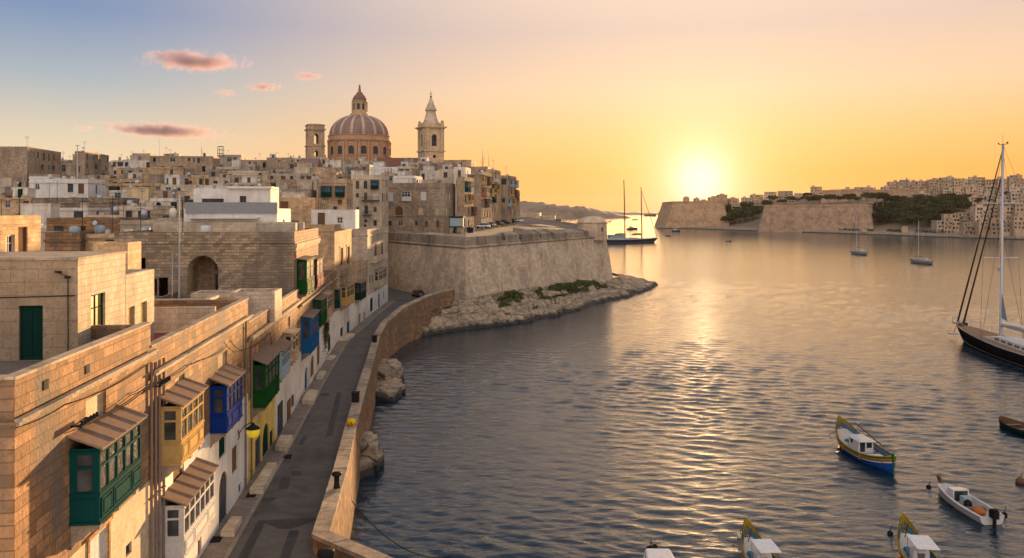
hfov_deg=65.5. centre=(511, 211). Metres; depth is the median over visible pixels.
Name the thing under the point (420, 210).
window
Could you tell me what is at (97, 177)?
town house
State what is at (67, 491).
street house
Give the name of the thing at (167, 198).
town house
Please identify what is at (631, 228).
motor yacht
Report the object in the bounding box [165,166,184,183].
town house
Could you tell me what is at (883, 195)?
tree
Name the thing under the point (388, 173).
town house
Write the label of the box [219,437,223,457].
window
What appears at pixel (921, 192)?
house
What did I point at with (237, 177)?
town house
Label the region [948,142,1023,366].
sailing yacht
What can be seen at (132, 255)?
roof shed
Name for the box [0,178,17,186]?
town house
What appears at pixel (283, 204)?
door
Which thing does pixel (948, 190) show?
house
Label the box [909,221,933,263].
sloop
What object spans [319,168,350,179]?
town house
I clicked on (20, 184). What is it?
town house
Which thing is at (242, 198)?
window
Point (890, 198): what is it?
tree
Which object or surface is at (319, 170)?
town house
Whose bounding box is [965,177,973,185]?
house
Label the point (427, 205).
terrace house
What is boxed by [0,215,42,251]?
rooftop house
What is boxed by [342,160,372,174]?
town house
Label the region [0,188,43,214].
town house
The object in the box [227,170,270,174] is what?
town house
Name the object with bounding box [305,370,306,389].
door
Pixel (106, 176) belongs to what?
town house
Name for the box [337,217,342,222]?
window
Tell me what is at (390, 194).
window
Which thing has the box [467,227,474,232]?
rubbish skip
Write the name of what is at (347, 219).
white house
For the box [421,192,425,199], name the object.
window
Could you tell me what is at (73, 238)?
town house
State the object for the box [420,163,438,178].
town house
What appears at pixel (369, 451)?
rock ledge
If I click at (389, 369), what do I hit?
rock
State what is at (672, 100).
sky
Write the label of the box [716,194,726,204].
fort building
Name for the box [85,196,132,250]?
town house
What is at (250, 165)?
town house
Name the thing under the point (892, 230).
shrubbery
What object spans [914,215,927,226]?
tree
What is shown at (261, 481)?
doorstep
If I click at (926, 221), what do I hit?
tree
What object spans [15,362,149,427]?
overhead wire
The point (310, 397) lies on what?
doorstep
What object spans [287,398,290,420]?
door
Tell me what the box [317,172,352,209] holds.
terrace house
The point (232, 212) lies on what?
white house
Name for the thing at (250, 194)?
white house
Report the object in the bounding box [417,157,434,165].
town house
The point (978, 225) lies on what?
house
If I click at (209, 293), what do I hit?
roof shed
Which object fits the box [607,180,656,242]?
schooner
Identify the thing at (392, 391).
rock
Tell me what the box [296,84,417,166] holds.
domed church
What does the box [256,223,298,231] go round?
rooftop house
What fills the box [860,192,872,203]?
tree
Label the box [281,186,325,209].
town house
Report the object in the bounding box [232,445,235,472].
window
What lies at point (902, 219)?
tree
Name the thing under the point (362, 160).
town house
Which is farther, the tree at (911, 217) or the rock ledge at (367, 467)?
the tree at (911, 217)
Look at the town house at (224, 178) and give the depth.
235.27 m
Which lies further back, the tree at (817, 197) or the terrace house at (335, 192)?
the tree at (817, 197)
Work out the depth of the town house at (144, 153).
323.54 m
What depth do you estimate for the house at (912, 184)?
978.76 m
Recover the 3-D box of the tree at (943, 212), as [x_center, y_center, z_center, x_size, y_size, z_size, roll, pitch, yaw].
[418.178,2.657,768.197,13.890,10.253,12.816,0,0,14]
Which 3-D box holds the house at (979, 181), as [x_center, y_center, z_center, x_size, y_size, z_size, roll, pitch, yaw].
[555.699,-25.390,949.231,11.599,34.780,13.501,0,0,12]
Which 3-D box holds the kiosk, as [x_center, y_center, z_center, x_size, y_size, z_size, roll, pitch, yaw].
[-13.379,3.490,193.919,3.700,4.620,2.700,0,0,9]
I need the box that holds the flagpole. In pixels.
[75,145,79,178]
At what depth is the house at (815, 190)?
1057.85 m
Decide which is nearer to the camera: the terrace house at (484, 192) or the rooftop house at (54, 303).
the rooftop house at (54, 303)
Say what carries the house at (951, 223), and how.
on the hillside
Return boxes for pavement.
[200,301,392,557]
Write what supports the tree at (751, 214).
on the hillside
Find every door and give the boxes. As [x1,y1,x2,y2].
[18,227,25,251]
[20,305,42,359]
[78,184,83,193]
[215,274,217,289]
[219,472,225,523]
[255,435,259,467]
[263,424,267,455]
[278,400,282,435]
[280,201,287,208]
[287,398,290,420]
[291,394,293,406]
[317,344,318,364]
[370,297,372,311]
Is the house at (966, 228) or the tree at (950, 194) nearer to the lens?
the house at (966, 228)
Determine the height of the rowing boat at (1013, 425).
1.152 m
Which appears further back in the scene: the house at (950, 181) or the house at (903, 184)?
the house at (903, 184)
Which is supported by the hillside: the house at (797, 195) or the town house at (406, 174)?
the house at (797, 195)
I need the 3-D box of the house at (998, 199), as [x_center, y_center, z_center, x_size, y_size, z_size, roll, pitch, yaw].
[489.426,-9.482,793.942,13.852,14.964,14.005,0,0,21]
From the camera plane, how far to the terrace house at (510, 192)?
262.74 m
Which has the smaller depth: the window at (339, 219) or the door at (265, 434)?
the door at (265, 434)
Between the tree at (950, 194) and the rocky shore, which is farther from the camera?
the tree at (950, 194)
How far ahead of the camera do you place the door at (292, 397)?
70.77 m
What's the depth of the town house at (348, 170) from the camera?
262.02 m
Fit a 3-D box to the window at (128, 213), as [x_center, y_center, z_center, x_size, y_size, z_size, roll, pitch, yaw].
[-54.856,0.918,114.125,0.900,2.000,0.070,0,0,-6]
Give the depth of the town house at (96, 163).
267.15 m
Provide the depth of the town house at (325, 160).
323.15 m
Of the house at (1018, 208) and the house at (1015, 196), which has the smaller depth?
the house at (1018, 208)
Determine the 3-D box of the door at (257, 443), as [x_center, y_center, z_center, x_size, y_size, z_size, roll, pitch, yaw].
[-17.994,16.940,56.032,0.070,2.120,2.050,0,0,-7]
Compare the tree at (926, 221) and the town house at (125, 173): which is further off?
the tree at (926, 221)
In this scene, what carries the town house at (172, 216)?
on the terrain
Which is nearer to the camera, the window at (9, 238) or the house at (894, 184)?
the window at (9, 238)
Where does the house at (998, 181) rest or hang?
on the hillside
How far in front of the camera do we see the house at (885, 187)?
984.90 m
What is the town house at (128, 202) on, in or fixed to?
on the terrain
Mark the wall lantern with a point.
(252, 430)
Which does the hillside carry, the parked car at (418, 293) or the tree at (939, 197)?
the tree at (939, 197)
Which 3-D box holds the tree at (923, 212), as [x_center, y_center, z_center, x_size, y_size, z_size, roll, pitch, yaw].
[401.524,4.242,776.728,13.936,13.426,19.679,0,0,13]
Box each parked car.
[411,290,426,297]
[476,223,490,227]
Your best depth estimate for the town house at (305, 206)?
129.90 m
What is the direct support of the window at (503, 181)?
in the terrace house at (510, 192)
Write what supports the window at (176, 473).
in the street house at (200, 451)
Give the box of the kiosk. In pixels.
[448,216,465,233]
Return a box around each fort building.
[708,196,719,200]
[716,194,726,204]
[727,197,738,204]
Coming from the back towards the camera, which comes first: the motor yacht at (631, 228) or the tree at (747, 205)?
the tree at (747, 205)
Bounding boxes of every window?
[5,201,9,207]
[6,235,12,251]
[54,226,63,230]
[68,184,72,191]
[74,211,81,216]
[86,392,102,416]
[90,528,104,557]
[91,293,102,338]
[126,211,131,216]
[129,306,132,323]
[141,301,144,321]
[171,202,176,209]
[173,468,181,482]
[175,374,182,383]
[202,199,223,201]
[218,352,224,370]
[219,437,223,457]
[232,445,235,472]
[240,196,245,201]
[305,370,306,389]
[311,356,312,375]
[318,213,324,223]
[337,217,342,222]
[340,248,341,264]
[347,247,348,263]
[372,193,377,199]
[388,192,392,200]
[395,206,402,216]
[398,220,402,225]
[418,207,422,214]
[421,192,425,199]
[501,179,505,184]
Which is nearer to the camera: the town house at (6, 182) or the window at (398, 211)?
the town house at (6, 182)
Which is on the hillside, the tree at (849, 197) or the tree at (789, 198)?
the tree at (789, 198)
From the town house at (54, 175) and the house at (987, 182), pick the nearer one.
the town house at (54, 175)
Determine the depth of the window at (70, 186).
166.17 m
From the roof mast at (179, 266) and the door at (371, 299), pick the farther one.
the door at (371, 299)
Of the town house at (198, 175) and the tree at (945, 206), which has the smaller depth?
the town house at (198, 175)
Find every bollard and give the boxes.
[317,547,334,557]
[332,471,341,488]
[351,391,359,402]
[372,335,377,342]
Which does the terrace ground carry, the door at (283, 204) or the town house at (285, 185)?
the town house at (285, 185)
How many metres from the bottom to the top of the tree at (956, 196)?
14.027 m
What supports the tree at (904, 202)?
on the hillside
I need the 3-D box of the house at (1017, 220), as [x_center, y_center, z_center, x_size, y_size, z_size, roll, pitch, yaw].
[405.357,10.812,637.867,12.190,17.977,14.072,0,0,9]
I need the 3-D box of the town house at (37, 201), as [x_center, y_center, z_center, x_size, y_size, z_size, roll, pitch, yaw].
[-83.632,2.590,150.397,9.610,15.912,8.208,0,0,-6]
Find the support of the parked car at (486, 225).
on the terrace ground
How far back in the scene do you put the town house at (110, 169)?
291.80 m
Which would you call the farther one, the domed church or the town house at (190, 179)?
the domed church
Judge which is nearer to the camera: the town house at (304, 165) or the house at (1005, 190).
the town house at (304, 165)
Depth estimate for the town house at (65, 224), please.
98.65 m
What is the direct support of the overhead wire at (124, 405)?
attached to the cable bracket at (164, 381)
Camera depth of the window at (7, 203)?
147.58 m
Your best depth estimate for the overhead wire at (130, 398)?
30.62 m
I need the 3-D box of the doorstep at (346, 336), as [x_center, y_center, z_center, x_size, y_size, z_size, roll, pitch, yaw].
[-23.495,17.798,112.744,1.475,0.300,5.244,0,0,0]
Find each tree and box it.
[721,215,734,225]
[729,209,742,220]
[731,212,742,223]
[735,209,751,220]
[738,211,748,223]
[741,203,752,208]
[746,212,754,221]
[750,205,762,217]
[761,200,772,204]
[767,195,777,199]
[786,196,796,204]
[800,195,811,204]
[812,195,822,204]
[823,194,835,204]
[833,195,845,203]
[842,193,855,203]
[852,196,862,203]
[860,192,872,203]
[870,192,882,205]
[872,205,883,212]
[874,201,886,205]
[875,212,892,224]
[878,192,889,205]
[883,195,900,201]
[887,201,900,206]
[893,212,909,223]
[896,216,911,224]
[900,199,914,204]
[905,214,919,224]
[910,206,924,211]
[912,194,926,199]
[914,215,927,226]
[915,209,929,215]
[923,218,930,223]
[924,212,940,216]
[927,202,943,207]
[927,209,938,213]
[927,215,940,219]
[928,198,944,202]
[929,196,946,199]
[937,193,955,196]
[938,209,950,213]
[939,199,955,203]
[941,204,954,209]
[945,208,959,213]
[950,194,971,200]
[951,200,969,211]
[956,202,971,209]
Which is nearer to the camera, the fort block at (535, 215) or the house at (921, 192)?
the fort block at (535, 215)
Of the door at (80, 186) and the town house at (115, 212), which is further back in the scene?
the door at (80, 186)
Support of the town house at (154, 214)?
on the terrain
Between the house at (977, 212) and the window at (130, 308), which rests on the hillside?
the house at (977, 212)
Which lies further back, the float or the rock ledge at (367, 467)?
the rock ledge at (367, 467)
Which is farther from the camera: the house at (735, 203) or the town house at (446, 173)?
the house at (735, 203)
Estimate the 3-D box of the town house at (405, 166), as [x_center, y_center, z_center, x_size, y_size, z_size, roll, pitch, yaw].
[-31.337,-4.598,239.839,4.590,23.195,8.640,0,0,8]
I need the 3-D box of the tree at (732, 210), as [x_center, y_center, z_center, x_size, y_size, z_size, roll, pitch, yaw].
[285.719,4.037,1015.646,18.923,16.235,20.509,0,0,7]
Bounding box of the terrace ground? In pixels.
[453,217,577,237]
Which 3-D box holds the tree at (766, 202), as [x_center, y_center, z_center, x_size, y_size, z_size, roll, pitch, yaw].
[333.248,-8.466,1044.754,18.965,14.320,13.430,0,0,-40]
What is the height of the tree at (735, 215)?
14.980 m
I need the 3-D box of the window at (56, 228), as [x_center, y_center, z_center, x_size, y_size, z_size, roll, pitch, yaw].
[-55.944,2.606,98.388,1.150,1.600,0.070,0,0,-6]
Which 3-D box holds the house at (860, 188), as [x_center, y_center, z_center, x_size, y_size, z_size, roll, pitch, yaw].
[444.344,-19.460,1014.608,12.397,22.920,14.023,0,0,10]
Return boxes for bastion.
[388,216,612,299]
[758,204,874,231]
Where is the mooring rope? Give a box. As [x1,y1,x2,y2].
[352,501,450,557]
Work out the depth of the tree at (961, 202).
775.49 m
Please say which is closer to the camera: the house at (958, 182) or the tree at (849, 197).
the tree at (849, 197)
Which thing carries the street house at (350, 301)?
on the pavement
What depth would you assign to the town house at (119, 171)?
263.41 m
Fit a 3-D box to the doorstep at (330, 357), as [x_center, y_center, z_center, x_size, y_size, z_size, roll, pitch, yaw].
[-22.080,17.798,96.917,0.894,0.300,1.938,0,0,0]
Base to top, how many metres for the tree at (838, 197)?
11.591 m
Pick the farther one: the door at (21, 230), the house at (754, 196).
the house at (754, 196)
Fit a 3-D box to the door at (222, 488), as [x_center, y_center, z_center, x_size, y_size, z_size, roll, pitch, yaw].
[-16.881,16.555,46.196,0.075,2.890,2.020,0,0,-6]
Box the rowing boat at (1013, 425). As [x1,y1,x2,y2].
[998,416,1023,435]
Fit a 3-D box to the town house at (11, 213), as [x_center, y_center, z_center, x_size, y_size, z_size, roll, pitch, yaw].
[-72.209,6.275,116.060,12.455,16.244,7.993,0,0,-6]
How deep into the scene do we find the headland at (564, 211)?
2647.94 m
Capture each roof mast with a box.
[172,251,172,296]
[175,195,183,297]
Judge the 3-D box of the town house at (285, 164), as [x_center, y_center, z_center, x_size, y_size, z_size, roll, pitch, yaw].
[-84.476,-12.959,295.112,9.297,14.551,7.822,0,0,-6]
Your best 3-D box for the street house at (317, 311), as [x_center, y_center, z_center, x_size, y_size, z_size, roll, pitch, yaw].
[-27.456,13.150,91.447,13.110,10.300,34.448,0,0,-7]
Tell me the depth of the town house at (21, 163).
212.59 m
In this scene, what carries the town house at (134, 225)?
on the terrain
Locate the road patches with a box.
[238,392,341,557]
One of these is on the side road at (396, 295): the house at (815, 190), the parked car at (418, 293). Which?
the parked car at (418, 293)
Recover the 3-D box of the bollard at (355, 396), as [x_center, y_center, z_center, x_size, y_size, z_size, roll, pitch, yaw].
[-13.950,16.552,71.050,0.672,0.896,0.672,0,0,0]
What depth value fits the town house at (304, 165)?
262.64 m
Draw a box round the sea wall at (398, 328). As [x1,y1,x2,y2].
[312,289,454,557]
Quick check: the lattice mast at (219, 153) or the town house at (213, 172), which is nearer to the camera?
the town house at (213, 172)
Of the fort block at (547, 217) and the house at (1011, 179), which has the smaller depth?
the fort block at (547, 217)
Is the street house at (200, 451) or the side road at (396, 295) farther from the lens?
the side road at (396, 295)
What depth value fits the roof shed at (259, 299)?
60.32 m
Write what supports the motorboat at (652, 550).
on the water
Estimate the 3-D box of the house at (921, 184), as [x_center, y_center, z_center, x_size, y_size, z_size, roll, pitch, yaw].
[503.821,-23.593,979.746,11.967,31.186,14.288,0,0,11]
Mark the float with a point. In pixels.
(350, 421)
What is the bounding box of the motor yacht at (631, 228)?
[626,225,636,229]
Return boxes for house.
[0,136,60,180]
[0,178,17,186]
[0,187,11,197]
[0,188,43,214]
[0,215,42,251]
[0,251,126,361]
[0,322,158,557]
[1,199,18,214]
[2,193,12,197]
[11,181,28,192]
[12,195,61,250]
[20,203,60,230]
[28,174,68,178]
[28,176,105,197]
[29,174,74,178]
[33,183,68,203]
[42,194,139,214]
[43,197,102,250]
[47,202,150,231]
[60,203,110,217]
[61,154,74,162]
[61,159,81,178]
[63,173,113,195]
[74,141,108,174]
[79,170,106,179]
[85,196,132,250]
[86,187,123,216]
[90,171,115,178]
[106,169,168,195]
[107,172,152,182]
[108,184,133,197]
[109,162,112,174]
[110,154,151,175]
[114,199,324,298]
[116,166,150,177]
[118,200,174,216]
[118,209,155,231]
[119,170,142,177]
[120,183,153,204]
[125,269,153,341]
[126,200,164,205]
[132,150,157,155]
[140,202,167,295]
[149,190,178,209]
[149,298,253,557]
[150,152,219,174]
[150,167,192,174]
[150,210,183,218]
[153,186,188,197]
[154,289,302,481]
[156,200,187,221]
[161,175,196,191]
[164,149,180,155]
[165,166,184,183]
[179,176,203,209]
[180,172,208,184]
[184,202,290,221]
[185,173,208,176]
[193,186,278,208]
[198,184,232,188]
[207,166,232,176]
[209,173,232,184]
[211,159,242,170]
[218,155,247,166]
[226,170,269,185]
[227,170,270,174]
[230,174,253,182]
[231,158,266,170]
[240,161,259,170]
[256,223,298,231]
[266,167,318,188]
[267,154,281,170]
[267,168,314,178]
[269,160,296,170]
[270,163,315,172]
[273,178,316,197]
[277,179,317,197]
[279,186,321,222]
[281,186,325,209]
[282,155,294,161]
[295,150,321,164]
[299,209,354,275]
[299,270,338,400]
[311,210,358,228]
[313,167,345,175]
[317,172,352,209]
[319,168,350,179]
[322,155,328,166]
[325,160,342,171]
[334,260,367,341]
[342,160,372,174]
[346,160,363,173]
[351,170,365,179]
[351,227,388,316]
[352,167,388,226]
[358,157,369,163]
[370,159,386,166]
[370,162,398,174]
[381,168,397,182]
[388,174,455,233]
[393,171,422,182]
[397,158,418,175]
[405,158,424,175]
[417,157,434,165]
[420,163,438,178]
[431,162,456,170]
[435,160,475,167]
[439,160,453,183]
[454,160,470,215]
[456,165,476,233]
[468,158,490,173]
[474,170,494,229]
[486,160,501,227]
[501,166,518,225]
[516,191,519,222]
[732,200,738,208]
[741,196,751,208]
[750,193,763,201]
[753,198,763,207]
[764,192,776,199]
[778,191,792,199]
[787,196,796,203]
[794,193,802,197]
[810,185,821,195]
[854,187,866,189]
[867,185,875,189]
[880,185,890,188]
[887,180,898,188]
[898,178,909,188]
[901,226,907,232]
[909,180,916,188]
[916,191,929,195]
[917,179,926,188]
[926,178,937,192]
[931,188,941,196]
[931,220,943,232]
[937,177,946,187]
[940,187,954,193]
[941,214,959,232]
[947,175,953,186]
[953,178,964,187]
[954,187,964,194]
[954,210,969,221]
[959,222,974,234]
[964,184,978,196]
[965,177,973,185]
[967,195,983,206]
[970,205,987,221]
[973,175,984,186]
[975,218,989,234]
[977,187,983,196]
[979,193,995,202]
[983,184,997,194]
[984,179,994,185]
[988,205,998,217]
[988,218,999,235]
[995,176,1006,186]
[995,194,1008,202]
[996,185,1007,195]
[998,204,1012,218]
[999,219,1010,235]
[1006,214,1023,235]
[1007,174,1021,186]
[1007,191,1023,202]
[1008,184,1023,192]
[1011,203,1023,215]
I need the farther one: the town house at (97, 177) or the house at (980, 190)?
the house at (980, 190)
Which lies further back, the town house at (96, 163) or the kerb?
the town house at (96, 163)
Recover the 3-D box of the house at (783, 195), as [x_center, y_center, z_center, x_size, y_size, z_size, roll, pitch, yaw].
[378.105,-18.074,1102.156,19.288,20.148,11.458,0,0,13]
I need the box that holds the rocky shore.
[421,273,657,336]
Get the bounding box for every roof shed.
[93,241,140,268]
[191,290,233,297]
[230,288,281,321]
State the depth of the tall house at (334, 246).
109.72 m
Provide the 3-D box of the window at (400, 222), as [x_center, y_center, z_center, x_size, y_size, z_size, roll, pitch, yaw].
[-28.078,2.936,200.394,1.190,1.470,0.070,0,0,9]
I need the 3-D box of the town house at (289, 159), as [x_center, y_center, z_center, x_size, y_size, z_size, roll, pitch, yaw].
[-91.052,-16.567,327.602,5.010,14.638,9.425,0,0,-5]
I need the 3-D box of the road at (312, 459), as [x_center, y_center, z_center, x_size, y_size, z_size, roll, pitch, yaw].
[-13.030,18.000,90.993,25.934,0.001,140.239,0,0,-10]
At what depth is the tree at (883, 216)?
802.69 m
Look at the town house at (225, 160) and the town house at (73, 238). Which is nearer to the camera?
the town house at (73, 238)
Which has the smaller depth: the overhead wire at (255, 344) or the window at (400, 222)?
the overhead wire at (255, 344)
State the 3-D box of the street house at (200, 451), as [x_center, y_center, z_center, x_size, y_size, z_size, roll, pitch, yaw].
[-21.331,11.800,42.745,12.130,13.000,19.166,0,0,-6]
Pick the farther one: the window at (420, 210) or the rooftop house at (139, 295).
the window at (420, 210)
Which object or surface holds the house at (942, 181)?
on the hillside
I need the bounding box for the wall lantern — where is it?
[238,422,260,439]
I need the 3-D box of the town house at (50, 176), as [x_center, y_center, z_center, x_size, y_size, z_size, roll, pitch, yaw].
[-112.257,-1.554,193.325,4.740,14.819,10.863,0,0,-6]
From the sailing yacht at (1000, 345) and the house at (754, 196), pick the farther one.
the house at (754, 196)
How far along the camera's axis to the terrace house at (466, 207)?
206.94 m
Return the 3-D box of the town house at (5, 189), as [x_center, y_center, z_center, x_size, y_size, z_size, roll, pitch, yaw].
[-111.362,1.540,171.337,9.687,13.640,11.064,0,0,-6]
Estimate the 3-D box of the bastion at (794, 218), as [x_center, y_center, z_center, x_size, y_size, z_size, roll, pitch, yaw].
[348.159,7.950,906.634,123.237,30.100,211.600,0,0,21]
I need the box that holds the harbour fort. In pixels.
[654,201,728,227]
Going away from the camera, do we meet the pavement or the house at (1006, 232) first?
the pavement
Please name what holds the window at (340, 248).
in the tall house at (334, 246)
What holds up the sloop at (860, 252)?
on the water
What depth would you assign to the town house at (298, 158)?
322.22 m
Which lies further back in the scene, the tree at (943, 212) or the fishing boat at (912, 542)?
the tree at (943, 212)
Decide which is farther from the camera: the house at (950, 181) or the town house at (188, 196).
the house at (950, 181)
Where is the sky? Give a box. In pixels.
[0,0,1023,211]
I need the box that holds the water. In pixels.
[350,212,1023,557]
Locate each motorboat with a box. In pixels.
[644,539,673,557]
[937,475,1004,526]
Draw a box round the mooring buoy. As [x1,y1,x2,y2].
[1015,473,1023,483]
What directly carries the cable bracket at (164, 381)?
attached to the street house at (200, 451)
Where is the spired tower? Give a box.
[415,96,446,161]
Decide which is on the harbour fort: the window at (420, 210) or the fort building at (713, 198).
the fort building at (713, 198)
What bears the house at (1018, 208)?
on the hillside
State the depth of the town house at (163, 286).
83.84 m
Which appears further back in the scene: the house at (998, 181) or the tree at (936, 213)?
the house at (998, 181)
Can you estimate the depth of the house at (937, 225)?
703.89 m
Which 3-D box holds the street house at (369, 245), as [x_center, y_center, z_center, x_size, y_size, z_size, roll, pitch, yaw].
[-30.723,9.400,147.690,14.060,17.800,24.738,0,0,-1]
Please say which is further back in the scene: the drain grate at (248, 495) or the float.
the float
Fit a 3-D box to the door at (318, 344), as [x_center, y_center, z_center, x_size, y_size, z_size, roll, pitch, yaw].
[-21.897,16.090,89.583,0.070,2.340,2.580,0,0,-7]
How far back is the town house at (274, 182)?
211.50 m
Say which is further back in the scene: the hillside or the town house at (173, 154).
the hillside
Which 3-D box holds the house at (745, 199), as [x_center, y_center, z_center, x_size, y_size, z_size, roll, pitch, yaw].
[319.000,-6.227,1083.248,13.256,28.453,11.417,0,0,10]
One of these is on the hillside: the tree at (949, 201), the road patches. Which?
the tree at (949, 201)
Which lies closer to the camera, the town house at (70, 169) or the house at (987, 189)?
the town house at (70, 169)
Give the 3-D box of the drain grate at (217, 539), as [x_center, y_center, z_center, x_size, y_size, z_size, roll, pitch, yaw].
[-16.199,17.938,43.581,0.600,0.020,0.900,0,0,-7]
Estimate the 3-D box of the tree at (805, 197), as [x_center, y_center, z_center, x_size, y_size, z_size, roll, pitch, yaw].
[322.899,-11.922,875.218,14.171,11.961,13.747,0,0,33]
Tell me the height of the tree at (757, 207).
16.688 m
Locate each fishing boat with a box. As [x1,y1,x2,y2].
[734,516,781,557]
[829,414,896,474]
[891,513,939,557]
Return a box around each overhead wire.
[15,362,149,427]
[87,378,161,421]
[88,380,161,424]
[161,346,226,379]
[230,332,271,350]
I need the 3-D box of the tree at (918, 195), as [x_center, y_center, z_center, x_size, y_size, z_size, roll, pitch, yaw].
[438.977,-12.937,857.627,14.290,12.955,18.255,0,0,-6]
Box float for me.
[346,418,355,425]
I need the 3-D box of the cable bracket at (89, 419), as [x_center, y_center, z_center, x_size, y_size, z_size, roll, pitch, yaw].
[-14.393,7.014,26.845,0.435,0.220,1.400,0,0,-6]
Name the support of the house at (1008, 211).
on the hillside
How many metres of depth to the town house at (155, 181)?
189.37 m
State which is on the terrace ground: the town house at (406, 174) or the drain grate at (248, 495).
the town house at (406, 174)
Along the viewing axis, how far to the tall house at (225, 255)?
74.11 m
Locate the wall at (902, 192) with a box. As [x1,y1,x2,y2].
[821,189,926,202]
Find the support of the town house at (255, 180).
on the terrain
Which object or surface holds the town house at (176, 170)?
on the terrain
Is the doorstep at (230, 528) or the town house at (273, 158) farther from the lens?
the town house at (273, 158)
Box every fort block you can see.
[520,213,540,218]
[540,206,555,220]
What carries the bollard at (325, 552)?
on the road at (312, 459)
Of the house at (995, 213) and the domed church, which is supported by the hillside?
the house at (995, 213)
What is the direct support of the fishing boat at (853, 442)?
on the water
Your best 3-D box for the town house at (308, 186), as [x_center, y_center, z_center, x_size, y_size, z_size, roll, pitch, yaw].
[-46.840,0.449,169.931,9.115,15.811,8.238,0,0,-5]
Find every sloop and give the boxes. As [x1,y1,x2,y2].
[850,211,867,254]
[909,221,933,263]
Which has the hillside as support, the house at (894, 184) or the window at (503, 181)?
the house at (894, 184)
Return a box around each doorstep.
[220,516,241,536]
[249,462,276,493]
[275,435,292,451]
[302,389,318,404]
[316,370,326,379]
[325,355,335,359]
[338,333,354,340]
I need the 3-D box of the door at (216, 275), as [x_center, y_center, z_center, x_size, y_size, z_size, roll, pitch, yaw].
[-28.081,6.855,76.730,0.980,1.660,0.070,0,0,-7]
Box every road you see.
[229,301,409,557]
[388,288,450,311]
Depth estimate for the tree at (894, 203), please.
846.12 m
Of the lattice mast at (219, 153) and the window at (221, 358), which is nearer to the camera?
the window at (221, 358)
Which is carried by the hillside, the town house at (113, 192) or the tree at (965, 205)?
the tree at (965, 205)
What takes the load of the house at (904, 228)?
on the hillside
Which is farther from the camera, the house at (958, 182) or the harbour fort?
the harbour fort
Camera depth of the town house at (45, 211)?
101.51 m
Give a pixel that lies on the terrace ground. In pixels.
(526, 221)
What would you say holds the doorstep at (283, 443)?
on the pavement
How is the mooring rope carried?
attached to the sea wall at (398, 328)
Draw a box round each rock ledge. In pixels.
[360,431,378,471]
[360,448,385,477]
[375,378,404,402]
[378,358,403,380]
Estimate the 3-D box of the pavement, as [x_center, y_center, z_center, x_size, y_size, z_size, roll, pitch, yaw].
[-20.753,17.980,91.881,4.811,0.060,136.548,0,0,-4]
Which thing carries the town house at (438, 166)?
on the terrace ground
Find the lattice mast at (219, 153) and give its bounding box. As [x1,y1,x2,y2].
[217,146,223,156]
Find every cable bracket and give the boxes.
[70,411,98,427]
[153,376,170,387]
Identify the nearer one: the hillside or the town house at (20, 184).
the town house at (20, 184)
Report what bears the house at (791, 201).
on the hillside
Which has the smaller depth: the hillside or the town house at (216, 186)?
the town house at (216, 186)
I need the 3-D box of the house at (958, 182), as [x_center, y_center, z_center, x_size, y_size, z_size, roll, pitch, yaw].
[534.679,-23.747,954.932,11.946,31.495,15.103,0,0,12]
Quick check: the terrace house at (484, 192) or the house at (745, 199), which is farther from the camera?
the house at (745, 199)
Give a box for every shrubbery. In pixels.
[496,279,607,314]
[839,228,943,233]
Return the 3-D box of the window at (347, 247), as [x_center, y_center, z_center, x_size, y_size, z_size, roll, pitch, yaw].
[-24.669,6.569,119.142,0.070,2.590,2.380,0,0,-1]
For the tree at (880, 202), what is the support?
on the hillside
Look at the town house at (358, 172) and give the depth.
191.91 m
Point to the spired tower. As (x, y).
(430, 128)
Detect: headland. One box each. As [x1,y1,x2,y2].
[520,201,630,217]
[603,211,657,214]
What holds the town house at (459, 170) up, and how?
on the terrace ground
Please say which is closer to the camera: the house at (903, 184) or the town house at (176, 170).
the town house at (176, 170)
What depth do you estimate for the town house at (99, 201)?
132.23 m
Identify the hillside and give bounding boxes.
[658,193,1008,233]
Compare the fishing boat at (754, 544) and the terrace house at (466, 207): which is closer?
the fishing boat at (754, 544)
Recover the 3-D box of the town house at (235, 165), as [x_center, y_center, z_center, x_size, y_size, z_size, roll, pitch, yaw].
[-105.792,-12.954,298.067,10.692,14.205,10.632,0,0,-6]
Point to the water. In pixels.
(704, 393)
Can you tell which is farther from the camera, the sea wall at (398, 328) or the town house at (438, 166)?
the town house at (438, 166)
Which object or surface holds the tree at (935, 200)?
on the hillside
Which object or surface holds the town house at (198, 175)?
on the terrain
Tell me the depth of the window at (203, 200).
87.37 m
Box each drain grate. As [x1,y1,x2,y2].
[209,536,222,542]
[245,492,256,497]
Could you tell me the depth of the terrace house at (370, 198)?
186.00 m
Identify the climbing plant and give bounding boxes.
[322,320,329,355]
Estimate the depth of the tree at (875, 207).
842.54 m
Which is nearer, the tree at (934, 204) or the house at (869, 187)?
the tree at (934, 204)
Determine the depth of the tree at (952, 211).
762.02 m
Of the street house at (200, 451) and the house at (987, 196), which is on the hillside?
the house at (987, 196)
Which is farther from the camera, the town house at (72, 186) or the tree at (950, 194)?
the tree at (950, 194)
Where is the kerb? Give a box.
[224,301,394,557]
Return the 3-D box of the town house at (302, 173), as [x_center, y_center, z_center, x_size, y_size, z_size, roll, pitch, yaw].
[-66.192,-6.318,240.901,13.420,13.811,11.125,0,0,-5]
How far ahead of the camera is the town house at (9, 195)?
167.37 m
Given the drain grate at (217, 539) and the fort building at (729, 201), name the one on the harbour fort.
the fort building at (729, 201)

